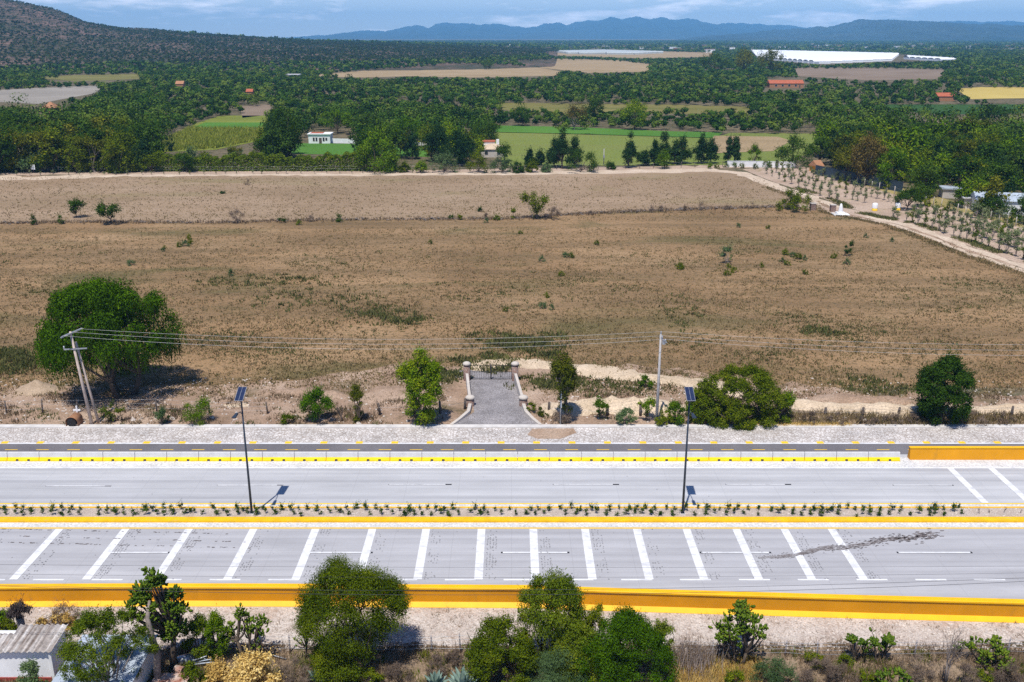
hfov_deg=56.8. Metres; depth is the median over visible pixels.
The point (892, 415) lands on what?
bush
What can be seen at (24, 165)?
bushy tree
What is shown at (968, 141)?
broadleaf tree
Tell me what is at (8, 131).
broadleaf tree
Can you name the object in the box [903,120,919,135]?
broadleaf tree
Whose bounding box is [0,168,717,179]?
track
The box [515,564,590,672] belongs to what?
pepper tree
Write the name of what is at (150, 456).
barrier segment
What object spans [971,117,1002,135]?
broadleaf tree
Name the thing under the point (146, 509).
young shrub
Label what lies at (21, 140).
broadleaf tree
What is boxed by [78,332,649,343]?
power cable
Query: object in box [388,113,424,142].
broadleaf tree
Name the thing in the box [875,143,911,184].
broadleaf tree
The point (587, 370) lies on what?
sand track
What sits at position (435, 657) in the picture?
bush
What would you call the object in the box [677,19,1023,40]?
mesa
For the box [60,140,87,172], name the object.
broadleaf tree
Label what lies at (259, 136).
broadleaf tree
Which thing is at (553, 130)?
green field
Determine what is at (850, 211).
gate track
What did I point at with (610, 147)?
mown field
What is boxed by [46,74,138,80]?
grass field
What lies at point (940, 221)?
sapling
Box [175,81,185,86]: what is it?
house
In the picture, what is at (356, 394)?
bush
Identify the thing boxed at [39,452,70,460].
barrier segment
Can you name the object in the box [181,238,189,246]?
shrub
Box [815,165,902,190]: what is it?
shade net fence
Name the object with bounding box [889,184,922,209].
broadleaf tree
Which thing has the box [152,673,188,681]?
rusty sheet
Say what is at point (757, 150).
broadleaf tree
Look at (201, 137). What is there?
maize crop
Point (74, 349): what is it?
utility pole
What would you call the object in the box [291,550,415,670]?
mesquite tree
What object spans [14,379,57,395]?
sand pile
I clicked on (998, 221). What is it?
sapling
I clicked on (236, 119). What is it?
maize field
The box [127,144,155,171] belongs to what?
bushy tree
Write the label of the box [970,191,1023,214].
shed
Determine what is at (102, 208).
acacia tree
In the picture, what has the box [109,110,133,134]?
broadleaf tree
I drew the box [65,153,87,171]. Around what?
bushy tree
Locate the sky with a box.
[14,0,1023,37]
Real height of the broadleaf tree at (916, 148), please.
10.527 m
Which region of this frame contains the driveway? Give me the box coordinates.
[456,378,535,423]
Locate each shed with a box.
[0,624,67,681]
[938,185,962,198]
[958,196,971,208]
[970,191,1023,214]
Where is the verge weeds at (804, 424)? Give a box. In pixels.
[756,419,851,426]
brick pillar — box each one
[463,361,470,380]
[465,395,474,406]
[511,361,518,380]
[519,395,527,406]
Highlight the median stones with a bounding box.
[0,507,1023,516]
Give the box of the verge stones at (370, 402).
[0,378,1020,423]
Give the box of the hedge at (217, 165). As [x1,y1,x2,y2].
[152,150,395,171]
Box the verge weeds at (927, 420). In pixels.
[758,407,1023,426]
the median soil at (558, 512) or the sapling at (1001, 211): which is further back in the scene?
the sapling at (1001, 211)
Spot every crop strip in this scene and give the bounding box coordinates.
[195,122,262,127]
[832,104,1023,113]
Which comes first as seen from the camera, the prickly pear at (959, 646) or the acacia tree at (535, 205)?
the prickly pear at (959, 646)
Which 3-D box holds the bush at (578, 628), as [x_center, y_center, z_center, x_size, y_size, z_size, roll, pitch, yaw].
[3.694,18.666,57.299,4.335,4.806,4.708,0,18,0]
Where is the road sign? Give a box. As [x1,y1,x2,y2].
[560,391,561,424]
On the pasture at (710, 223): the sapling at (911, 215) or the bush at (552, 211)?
the bush at (552, 211)
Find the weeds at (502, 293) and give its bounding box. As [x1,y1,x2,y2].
[0,244,1023,396]
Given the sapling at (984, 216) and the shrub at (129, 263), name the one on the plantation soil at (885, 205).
the sapling at (984, 216)
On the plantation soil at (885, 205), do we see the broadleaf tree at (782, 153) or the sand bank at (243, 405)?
the broadleaf tree at (782, 153)
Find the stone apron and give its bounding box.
[0,428,1023,442]
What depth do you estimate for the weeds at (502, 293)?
128.27 m
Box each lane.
[0,444,1023,453]
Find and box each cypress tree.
[165,134,174,150]
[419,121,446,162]
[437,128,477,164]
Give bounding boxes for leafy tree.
[51,600,161,681]
[392,343,443,425]
[911,347,979,425]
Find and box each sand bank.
[224,403,248,406]
[788,398,1023,417]
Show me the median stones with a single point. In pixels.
(549, 514)
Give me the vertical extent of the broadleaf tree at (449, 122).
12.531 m
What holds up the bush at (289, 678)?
on the scrub ground at (767, 653)
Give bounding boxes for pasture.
[0,171,804,222]
[0,202,1023,387]
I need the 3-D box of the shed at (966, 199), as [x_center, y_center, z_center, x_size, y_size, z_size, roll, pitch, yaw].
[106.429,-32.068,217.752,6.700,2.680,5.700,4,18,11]
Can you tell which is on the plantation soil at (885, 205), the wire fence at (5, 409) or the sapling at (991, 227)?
the sapling at (991, 227)
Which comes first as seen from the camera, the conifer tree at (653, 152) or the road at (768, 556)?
the road at (768, 556)
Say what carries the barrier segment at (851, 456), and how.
on the road at (905, 480)
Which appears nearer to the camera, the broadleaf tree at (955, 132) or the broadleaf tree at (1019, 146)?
the broadleaf tree at (1019, 146)
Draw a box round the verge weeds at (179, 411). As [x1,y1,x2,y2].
[0,390,1023,424]
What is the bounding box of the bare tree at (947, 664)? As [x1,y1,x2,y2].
[942,622,970,681]
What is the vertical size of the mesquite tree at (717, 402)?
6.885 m
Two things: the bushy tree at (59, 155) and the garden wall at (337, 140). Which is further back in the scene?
the garden wall at (337, 140)
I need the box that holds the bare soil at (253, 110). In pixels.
[241,104,272,117]
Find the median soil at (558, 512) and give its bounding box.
[0,508,1023,516]
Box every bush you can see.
[0,608,7,628]
[0,614,17,629]
[11,655,49,681]
[30,213,37,224]
[33,605,76,629]
[43,598,86,632]
[55,213,66,223]
[94,399,125,420]
[152,405,169,423]
[179,609,217,661]
[179,659,209,681]
[182,392,213,425]
[196,654,235,681]
[202,603,231,659]
[218,643,285,681]
[228,207,245,221]
[269,654,312,681]
[277,217,287,222]
[278,414,295,425]
[297,382,335,422]
[305,641,362,681]
[335,210,341,222]
[348,382,364,422]
[355,667,385,681]
[378,657,418,681]
[396,158,411,172]
[413,158,430,173]
[423,645,451,678]
[427,148,459,172]
[441,645,464,668]
[461,607,539,681]
[464,150,488,172]
[489,152,513,173]
[493,211,500,219]
[510,206,515,217]
[511,158,526,173]
[521,642,588,681]
[525,158,539,172]
[526,401,537,411]
[534,404,548,416]
[538,613,602,681]
[540,160,553,172]
[542,205,561,219]
[550,408,573,425]
[566,148,599,172]
[584,601,607,643]
[590,394,610,417]
[606,159,616,168]
[611,404,638,423]
[636,394,655,419]
[638,373,656,389]
[647,618,678,662]
[653,407,674,428]
[654,148,673,168]
[664,398,695,425]
[715,243,733,263]
[720,666,744,681]
[749,653,799,681]
[779,386,796,420]
[787,662,816,681]
[796,407,817,424]
[801,647,823,668]
[806,649,838,678]
[822,659,858,681]
[824,408,848,425]
[833,652,855,666]
[844,239,854,255]
[854,409,881,423]
[859,668,882,681]
[880,409,904,425]
[897,650,941,681]
[903,410,919,423]
[958,658,982,681]
[961,409,990,425]
[975,665,994,681]
[984,654,1023,681]
[993,411,1018,424]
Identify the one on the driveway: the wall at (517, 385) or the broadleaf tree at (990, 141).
the wall at (517, 385)
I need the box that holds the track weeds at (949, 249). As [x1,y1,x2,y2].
[761,186,1023,277]
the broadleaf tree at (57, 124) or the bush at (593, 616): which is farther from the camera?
the broadleaf tree at (57, 124)
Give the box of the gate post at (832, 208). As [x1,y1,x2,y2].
[829,204,836,211]
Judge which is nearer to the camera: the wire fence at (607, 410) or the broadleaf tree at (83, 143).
the wire fence at (607, 410)
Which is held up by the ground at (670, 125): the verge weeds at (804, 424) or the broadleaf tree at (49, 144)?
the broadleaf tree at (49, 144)
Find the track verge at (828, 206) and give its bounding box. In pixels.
[820,203,1022,268]
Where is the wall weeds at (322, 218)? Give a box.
[0,204,797,224]
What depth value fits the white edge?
91.71 m
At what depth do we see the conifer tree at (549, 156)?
282.44 m
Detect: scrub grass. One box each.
[670,651,764,681]
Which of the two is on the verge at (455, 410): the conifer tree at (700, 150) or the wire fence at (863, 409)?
the wire fence at (863, 409)
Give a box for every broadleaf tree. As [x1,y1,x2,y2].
[0,107,18,122]
[0,121,25,172]
[0,128,40,160]
[1,108,46,127]
[1,130,31,171]
[5,120,47,152]
[6,128,30,149]
[13,126,47,157]
[16,129,51,170]
[18,124,65,169]
[20,119,56,128]
[26,144,52,152]
[29,126,72,171]
[33,116,69,136]
[56,121,78,148]
[59,108,96,148]
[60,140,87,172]
[63,130,88,152]
[66,129,89,154]
[71,133,109,171]
[74,125,113,138]
[78,123,114,150]
[78,131,102,157]
[84,114,113,149]
[94,111,114,130]
[96,122,112,136]
[99,131,133,172]
[107,127,131,147]
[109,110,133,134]
[112,124,129,134]
[114,124,138,153]
[115,118,161,151]
[126,113,157,129]
[130,120,167,152]
[171,150,196,171]
[227,146,242,162]
[249,123,266,151]
[249,136,275,154]
[253,120,291,160]
[256,120,293,163]
[257,118,286,159]
[263,104,304,156]
[274,125,299,156]
[288,129,303,156]
[290,120,303,154]
[318,108,353,133]
[347,118,369,150]
[350,129,401,172]
[352,123,383,154]
[353,110,386,125]
[362,119,397,157]
[378,118,402,155]
[379,126,409,153]
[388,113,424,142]
[391,126,409,155]
[415,127,445,159]
[417,119,444,156]
[418,123,434,139]
[430,119,453,133]
[438,115,464,129]
[438,122,470,162]
[466,129,485,151]
[469,114,501,143]
[470,133,485,159]
[481,59,493,68]
[493,142,513,157]
[510,104,529,125]
[563,102,588,129]
[582,95,605,115]
[618,98,648,129]
[698,52,730,68]
[734,47,755,69]
[747,142,762,160]
[757,46,786,69]
[771,131,814,167]
[804,132,832,160]
[809,117,848,156]
[812,119,844,156]
[820,128,860,170]
[826,128,861,146]
[832,141,863,174]
[838,125,876,168]
[844,121,876,132]
[852,133,887,168]
[855,122,878,133]
[864,112,898,135]
[872,111,914,135]
[872,133,918,179]
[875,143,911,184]
[881,134,913,172]
[881,142,912,181]
[882,122,901,136]
[887,114,935,166]
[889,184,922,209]
[901,156,947,189]
[902,143,925,169]
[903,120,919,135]
[905,150,943,193]
[906,142,943,176]
[912,180,936,204]
[917,118,942,134]
[918,128,942,141]
[919,146,958,187]
[925,133,955,159]
[928,111,961,136]
[936,153,984,186]
[942,128,969,140]
[942,138,976,155]
[945,127,961,136]
[949,186,970,207]
[950,140,987,171]
[951,111,986,136]
[951,170,989,197]
[955,113,994,132]
[955,137,974,144]
[961,151,988,188]
[965,135,1012,175]
[967,166,1002,191]
[968,121,987,143]
[970,172,1018,214]
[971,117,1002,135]
[971,187,1011,215]
[979,153,1005,175]
[980,136,1007,144]
[985,129,1021,157]
[986,128,1009,137]
[987,160,1023,185]
[998,147,1023,172]
[1001,127,1016,136]
[1006,191,1023,225]
[1008,139,1023,184]
[1008,172,1023,191]
[1012,126,1023,143]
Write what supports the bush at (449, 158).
on the ground at (670, 125)
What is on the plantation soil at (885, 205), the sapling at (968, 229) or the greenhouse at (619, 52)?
the sapling at (968, 229)
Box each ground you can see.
[0,39,1023,651]
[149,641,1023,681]
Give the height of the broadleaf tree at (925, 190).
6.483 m
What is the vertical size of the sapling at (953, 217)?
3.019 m
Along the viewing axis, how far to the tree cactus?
57.13 m
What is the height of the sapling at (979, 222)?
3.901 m
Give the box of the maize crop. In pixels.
[163,124,262,150]
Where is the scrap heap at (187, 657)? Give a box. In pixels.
[173,649,214,672]
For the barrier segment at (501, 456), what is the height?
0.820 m
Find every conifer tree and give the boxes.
[128,143,146,170]
[137,135,155,163]
[401,130,419,158]
[522,145,539,166]
[534,146,545,165]
[543,134,563,166]
[550,124,574,168]
[569,134,584,166]
[620,128,638,167]
[634,147,651,165]
[648,138,661,165]
[659,128,675,157]
[668,137,685,163]
[671,133,693,162]
[689,129,712,162]
[701,138,721,161]
[723,134,733,160]
[732,133,741,160]
[822,125,845,154]
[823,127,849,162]
[837,138,852,170]
[844,122,860,134]
[875,133,891,170]
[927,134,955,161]
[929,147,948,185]
[950,120,967,134]
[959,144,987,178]
[966,132,976,144]
[995,148,1015,166]
[1000,172,1020,192]
[1014,148,1023,189]
[1016,123,1023,136]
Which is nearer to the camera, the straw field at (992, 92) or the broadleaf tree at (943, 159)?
the broadleaf tree at (943, 159)
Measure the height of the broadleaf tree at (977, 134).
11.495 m
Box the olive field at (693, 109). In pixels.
[498,103,749,114]
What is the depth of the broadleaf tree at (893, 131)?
289.08 m
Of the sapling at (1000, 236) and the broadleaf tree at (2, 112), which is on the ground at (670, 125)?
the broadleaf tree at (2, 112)
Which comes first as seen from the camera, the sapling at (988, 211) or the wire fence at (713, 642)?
the wire fence at (713, 642)
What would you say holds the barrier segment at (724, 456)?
on the road at (905, 480)
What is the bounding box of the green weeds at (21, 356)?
[0,272,918,396]
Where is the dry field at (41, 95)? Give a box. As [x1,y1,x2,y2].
[0,86,99,103]
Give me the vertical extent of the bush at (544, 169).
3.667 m
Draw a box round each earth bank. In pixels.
[224,387,351,398]
[360,385,455,402]
[809,393,918,404]
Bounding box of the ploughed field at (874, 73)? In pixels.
[795,68,943,79]
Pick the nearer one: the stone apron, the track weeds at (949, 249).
the stone apron
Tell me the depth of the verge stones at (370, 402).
102.51 m
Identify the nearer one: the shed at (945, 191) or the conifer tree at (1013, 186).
the conifer tree at (1013, 186)
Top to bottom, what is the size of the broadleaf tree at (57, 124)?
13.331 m
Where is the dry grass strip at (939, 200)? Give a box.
[865,185,1023,227]
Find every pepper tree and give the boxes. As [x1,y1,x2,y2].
[31,273,186,399]
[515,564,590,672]
[567,602,683,681]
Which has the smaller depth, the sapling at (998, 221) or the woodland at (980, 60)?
the sapling at (998, 221)
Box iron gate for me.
[470,364,511,378]
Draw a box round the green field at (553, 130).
[496,125,721,137]
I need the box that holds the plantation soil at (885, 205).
[743,165,1023,263]
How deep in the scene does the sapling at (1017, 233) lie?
175.41 m
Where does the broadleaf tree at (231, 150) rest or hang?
on the ground at (670, 125)
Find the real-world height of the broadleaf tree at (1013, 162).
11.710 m
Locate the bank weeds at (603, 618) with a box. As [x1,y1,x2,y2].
[17,607,1023,647]
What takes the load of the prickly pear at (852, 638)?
on the scrub ground at (767, 653)
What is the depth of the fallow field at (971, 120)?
441.03 m
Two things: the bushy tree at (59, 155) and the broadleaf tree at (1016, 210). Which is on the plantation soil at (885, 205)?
the broadleaf tree at (1016, 210)
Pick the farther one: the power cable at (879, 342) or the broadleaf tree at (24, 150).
the broadleaf tree at (24, 150)
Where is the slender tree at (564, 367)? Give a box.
[546,347,580,422]
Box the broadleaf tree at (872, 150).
[848,130,890,184]
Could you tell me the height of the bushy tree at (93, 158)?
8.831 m
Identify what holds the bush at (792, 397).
on the verge at (455, 410)
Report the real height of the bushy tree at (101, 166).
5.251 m
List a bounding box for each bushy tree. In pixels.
[5,154,22,170]
[10,153,24,171]
[12,149,42,172]
[25,155,41,171]
[28,149,64,171]
[30,147,63,170]
[45,147,71,167]
[55,155,75,170]
[61,153,81,171]
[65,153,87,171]
[75,158,101,169]
[82,147,104,171]
[93,158,109,171]
[98,147,131,173]
[110,144,145,171]
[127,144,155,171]
[138,145,159,170]
[138,152,161,170]
[182,144,200,161]
[197,151,214,156]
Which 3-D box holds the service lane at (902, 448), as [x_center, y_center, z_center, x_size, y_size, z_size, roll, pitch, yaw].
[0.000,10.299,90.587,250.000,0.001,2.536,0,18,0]
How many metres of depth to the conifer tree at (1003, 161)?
236.50 m
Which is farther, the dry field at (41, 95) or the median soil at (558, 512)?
the dry field at (41, 95)
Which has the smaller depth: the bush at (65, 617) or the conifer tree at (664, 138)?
the bush at (65, 617)
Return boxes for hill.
[0,0,557,72]
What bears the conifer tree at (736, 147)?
on the mown field at (610, 147)
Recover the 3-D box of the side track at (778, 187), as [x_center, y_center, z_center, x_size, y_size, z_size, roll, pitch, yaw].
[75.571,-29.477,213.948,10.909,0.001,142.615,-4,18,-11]
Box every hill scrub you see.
[0,0,558,66]
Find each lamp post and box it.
[232,387,254,514]
[679,387,696,514]
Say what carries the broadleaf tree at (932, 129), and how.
on the ground at (670, 125)
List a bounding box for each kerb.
[0,424,1023,427]
[0,506,1023,507]
[0,517,1023,521]
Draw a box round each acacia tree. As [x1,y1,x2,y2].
[66,197,86,216]
[92,201,123,223]
[518,190,549,218]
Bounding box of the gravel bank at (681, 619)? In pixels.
[0,606,1023,649]
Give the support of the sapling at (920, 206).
on the plantation soil at (885, 205)
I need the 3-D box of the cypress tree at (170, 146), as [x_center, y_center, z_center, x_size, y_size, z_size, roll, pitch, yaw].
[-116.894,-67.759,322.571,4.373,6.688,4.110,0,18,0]
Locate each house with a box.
[42,102,59,119]
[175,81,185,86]
[246,89,253,95]
[307,132,333,142]
[481,139,500,156]
[767,80,803,87]
[809,160,823,170]
[936,93,954,100]
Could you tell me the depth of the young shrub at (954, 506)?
78.23 m
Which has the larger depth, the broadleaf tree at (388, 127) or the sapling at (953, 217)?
the broadleaf tree at (388, 127)
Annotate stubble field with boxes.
[319,67,559,77]
[539,59,651,72]
[557,51,711,57]
[713,136,787,152]
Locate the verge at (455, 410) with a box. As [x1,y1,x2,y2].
[0,359,1023,423]
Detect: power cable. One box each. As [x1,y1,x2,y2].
[0,564,967,567]
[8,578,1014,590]
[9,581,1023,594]
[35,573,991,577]
[71,336,660,348]
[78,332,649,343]
[90,329,660,338]
[661,331,1013,344]
[669,339,954,354]
[672,336,955,349]
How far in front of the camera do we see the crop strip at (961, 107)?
528.36 m
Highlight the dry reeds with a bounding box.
[660,625,730,676]
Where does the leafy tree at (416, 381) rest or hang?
on the verge at (455, 410)
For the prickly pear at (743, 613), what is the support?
on the scrub ground at (767, 653)
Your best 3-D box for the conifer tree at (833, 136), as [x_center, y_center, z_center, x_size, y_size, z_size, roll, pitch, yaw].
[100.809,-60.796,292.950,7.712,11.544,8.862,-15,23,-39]
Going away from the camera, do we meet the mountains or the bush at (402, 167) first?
the bush at (402, 167)
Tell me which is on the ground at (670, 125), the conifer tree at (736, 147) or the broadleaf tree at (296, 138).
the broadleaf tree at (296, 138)
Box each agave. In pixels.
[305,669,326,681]
[424,669,449,681]
[448,665,478,681]
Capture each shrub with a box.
[126,257,134,265]
[129,506,138,515]
[140,505,149,514]
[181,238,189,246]
[223,508,230,515]
[253,505,260,516]
[276,501,285,510]
[335,406,344,420]
[362,499,368,509]
[399,508,410,515]
[476,507,486,514]
[538,300,547,308]
[702,501,710,508]
[723,270,731,275]
[781,248,788,254]
[793,252,803,258]
[864,507,874,514]
[930,503,941,513]
[949,502,961,509]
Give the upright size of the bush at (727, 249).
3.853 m
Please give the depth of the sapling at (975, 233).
179.82 m
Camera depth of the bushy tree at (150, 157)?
272.72 m
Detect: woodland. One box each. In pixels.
[0,48,1023,73]
[0,67,1023,103]
[0,86,1023,140]
[120,27,1023,49]
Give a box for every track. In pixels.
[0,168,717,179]
[461,358,757,397]
[705,169,1023,271]
[800,204,868,216]
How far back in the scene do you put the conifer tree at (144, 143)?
277.88 m
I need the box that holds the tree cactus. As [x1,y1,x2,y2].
[124,566,192,678]
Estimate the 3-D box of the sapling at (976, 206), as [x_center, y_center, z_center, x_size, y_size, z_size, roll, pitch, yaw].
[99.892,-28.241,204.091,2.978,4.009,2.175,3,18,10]
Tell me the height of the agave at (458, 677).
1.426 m
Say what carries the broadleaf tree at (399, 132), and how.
on the ground at (670, 125)
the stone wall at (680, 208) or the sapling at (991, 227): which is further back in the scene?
the stone wall at (680, 208)
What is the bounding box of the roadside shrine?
[65,406,82,425]
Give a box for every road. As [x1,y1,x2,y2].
[0,454,1023,505]
[0,522,1023,598]
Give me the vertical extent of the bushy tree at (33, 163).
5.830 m
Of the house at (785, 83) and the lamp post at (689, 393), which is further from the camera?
the house at (785, 83)
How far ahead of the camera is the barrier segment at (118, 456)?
87.89 m
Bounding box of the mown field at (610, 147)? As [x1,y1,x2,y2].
[484,132,816,165]
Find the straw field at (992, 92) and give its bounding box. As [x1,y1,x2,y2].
[959,87,1023,98]
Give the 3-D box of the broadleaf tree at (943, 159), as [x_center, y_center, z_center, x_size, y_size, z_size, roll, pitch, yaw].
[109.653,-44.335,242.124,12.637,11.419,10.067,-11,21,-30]
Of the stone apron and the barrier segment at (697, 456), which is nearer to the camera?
the barrier segment at (697, 456)
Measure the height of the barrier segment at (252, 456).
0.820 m
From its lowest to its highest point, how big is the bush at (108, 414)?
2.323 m
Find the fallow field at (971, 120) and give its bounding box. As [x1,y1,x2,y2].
[937,117,1023,130]
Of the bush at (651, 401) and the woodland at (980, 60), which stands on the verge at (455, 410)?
the bush at (651, 401)
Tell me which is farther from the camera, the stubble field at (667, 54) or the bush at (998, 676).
the stubble field at (667, 54)
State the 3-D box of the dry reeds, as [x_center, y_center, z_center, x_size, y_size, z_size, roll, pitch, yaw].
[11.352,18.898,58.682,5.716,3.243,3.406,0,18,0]
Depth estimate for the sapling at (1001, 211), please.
196.71 m
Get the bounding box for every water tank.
[872,203,877,210]
[895,202,900,209]
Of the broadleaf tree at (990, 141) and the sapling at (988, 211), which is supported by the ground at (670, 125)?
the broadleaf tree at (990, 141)
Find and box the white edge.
[7,443,1023,443]
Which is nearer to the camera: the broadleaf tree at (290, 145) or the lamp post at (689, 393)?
the lamp post at (689, 393)
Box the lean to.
[52,634,157,681]
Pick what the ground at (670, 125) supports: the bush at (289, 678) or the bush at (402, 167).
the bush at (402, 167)
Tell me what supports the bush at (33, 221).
on the pasture at (710, 223)
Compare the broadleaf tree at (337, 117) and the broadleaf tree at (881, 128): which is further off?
the broadleaf tree at (337, 117)
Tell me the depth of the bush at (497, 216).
202.44 m
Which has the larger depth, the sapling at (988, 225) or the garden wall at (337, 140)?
the garden wall at (337, 140)
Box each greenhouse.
[556,49,662,54]
[751,50,898,63]
[904,55,955,60]
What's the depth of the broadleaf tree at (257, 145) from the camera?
291.39 m
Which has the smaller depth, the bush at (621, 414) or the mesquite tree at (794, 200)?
the bush at (621, 414)
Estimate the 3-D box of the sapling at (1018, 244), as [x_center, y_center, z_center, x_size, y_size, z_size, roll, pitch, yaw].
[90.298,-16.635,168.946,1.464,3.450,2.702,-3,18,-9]
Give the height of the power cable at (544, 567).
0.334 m
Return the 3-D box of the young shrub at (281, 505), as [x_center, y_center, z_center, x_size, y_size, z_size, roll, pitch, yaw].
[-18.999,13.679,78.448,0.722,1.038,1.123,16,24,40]
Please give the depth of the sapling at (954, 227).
186.50 m
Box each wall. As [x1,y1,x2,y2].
[0,583,1023,622]
[3,205,799,224]
[332,138,354,143]
[450,403,471,424]
[466,373,470,394]
[514,373,522,395]
[522,403,541,424]
[727,161,795,167]
[907,446,1023,459]
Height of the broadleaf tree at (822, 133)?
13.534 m
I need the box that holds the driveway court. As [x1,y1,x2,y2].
[440,370,510,377]
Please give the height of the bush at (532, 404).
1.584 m
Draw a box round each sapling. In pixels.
[818,183,824,194]
[826,179,833,188]
[851,179,859,191]
[862,191,868,201]
[871,185,881,198]
[892,204,899,216]
[908,208,915,222]
[912,208,923,222]
[917,202,923,211]
[922,195,932,210]
[929,205,938,219]
[931,198,940,213]
[937,218,943,229]
[941,218,951,232]
[944,201,952,217]
[949,215,955,225]
[950,205,956,219]
[952,223,957,234]
[954,209,963,218]
[957,216,967,223]
[957,222,964,236]
[963,225,973,238]
[970,217,978,233]
[971,201,983,216]
[972,224,985,241]
[973,229,986,243]
[975,218,986,233]
[981,210,987,228]
[981,221,990,237]
[985,234,994,246]
[986,206,990,218]
[986,221,999,240]
[990,207,1006,223]
[994,218,1004,232]
[994,222,1007,239]
[994,231,1005,248]
[1002,213,1008,220]
[1002,232,1017,253]
[1006,222,1015,236]
[1006,229,1013,245]
[1008,212,1015,227]
[1012,226,1023,247]
[1013,238,1021,256]
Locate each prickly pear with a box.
[222,602,271,655]
[293,632,310,658]
[708,599,768,664]
[845,633,871,660]
[869,627,897,660]
[874,666,913,681]
[953,639,965,654]
[965,634,1014,671]
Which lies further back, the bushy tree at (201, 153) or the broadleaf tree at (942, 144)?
the bushy tree at (201, 153)
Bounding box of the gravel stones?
[24,609,1023,650]
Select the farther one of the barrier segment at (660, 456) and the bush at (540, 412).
the bush at (540, 412)
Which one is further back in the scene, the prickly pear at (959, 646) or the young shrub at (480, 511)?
the young shrub at (480, 511)
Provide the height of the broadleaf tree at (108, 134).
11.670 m
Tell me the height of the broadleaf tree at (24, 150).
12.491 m
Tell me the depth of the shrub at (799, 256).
167.05 m
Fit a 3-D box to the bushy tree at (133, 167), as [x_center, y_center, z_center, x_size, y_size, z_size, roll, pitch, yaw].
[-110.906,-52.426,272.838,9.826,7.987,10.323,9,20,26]
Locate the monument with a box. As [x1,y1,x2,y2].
[832,203,849,215]
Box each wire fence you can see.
[0,398,268,413]
[1,160,750,171]
[65,633,1023,656]
[377,398,465,414]
[548,402,641,415]
[787,406,1023,415]
[850,179,1020,225]
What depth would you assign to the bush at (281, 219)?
199.60 m
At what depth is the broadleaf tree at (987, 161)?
238.28 m
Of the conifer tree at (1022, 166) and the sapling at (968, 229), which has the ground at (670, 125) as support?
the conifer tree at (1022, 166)
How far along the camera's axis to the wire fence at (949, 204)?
211.97 m
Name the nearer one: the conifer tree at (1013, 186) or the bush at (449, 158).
the conifer tree at (1013, 186)
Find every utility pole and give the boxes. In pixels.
[60,328,99,423]
[655,332,666,423]
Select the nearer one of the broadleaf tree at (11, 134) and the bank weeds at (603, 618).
the bank weeds at (603, 618)
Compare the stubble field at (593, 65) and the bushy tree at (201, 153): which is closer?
the bushy tree at (201, 153)
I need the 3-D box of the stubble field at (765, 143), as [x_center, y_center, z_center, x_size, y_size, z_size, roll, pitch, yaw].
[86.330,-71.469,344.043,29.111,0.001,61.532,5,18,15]
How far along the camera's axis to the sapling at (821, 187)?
233.40 m
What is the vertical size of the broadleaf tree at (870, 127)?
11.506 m
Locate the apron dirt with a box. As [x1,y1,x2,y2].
[528,428,575,438]
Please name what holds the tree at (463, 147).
on the ground at (670, 125)
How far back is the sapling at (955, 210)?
202.71 m
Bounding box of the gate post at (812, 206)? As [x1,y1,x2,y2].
[809,202,816,210]
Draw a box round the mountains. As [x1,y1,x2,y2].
[286,16,1023,38]
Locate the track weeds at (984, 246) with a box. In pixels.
[793,186,1023,261]
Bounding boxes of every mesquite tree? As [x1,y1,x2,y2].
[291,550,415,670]
[684,358,793,432]
[774,186,811,211]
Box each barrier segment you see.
[0,452,7,460]
[7,452,38,460]
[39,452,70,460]
[71,452,102,460]
[103,452,134,460]
[135,452,166,460]
[167,452,198,460]
[199,452,230,460]
[231,452,262,460]
[262,452,294,460]
[294,452,325,460]
[326,452,357,460]
[358,452,389,460]
[390,452,421,460]
[422,452,453,460]
[454,452,485,460]
[486,452,516,460]
[518,452,548,460]
[549,452,580,460]
[581,452,612,460]
[613,452,644,460]
[645,452,676,460]
[677,452,708,460]
[709,452,740,460]
[740,452,772,460]
[772,452,804,460]
[804,452,835,460]
[836,452,867,460]
[868,452,899,460]
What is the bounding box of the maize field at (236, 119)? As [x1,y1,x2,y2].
[164,116,267,151]
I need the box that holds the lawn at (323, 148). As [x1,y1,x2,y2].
[289,143,429,156]
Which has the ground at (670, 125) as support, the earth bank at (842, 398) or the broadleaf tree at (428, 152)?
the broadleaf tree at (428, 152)
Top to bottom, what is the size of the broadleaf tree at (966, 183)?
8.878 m
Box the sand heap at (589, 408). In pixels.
[541,395,690,416]
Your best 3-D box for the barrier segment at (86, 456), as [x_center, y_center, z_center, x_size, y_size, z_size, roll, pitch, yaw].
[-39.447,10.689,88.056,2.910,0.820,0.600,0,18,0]
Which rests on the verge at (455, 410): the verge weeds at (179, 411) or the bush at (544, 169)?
the verge weeds at (179, 411)
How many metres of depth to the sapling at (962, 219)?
192.07 m
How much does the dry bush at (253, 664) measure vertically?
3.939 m

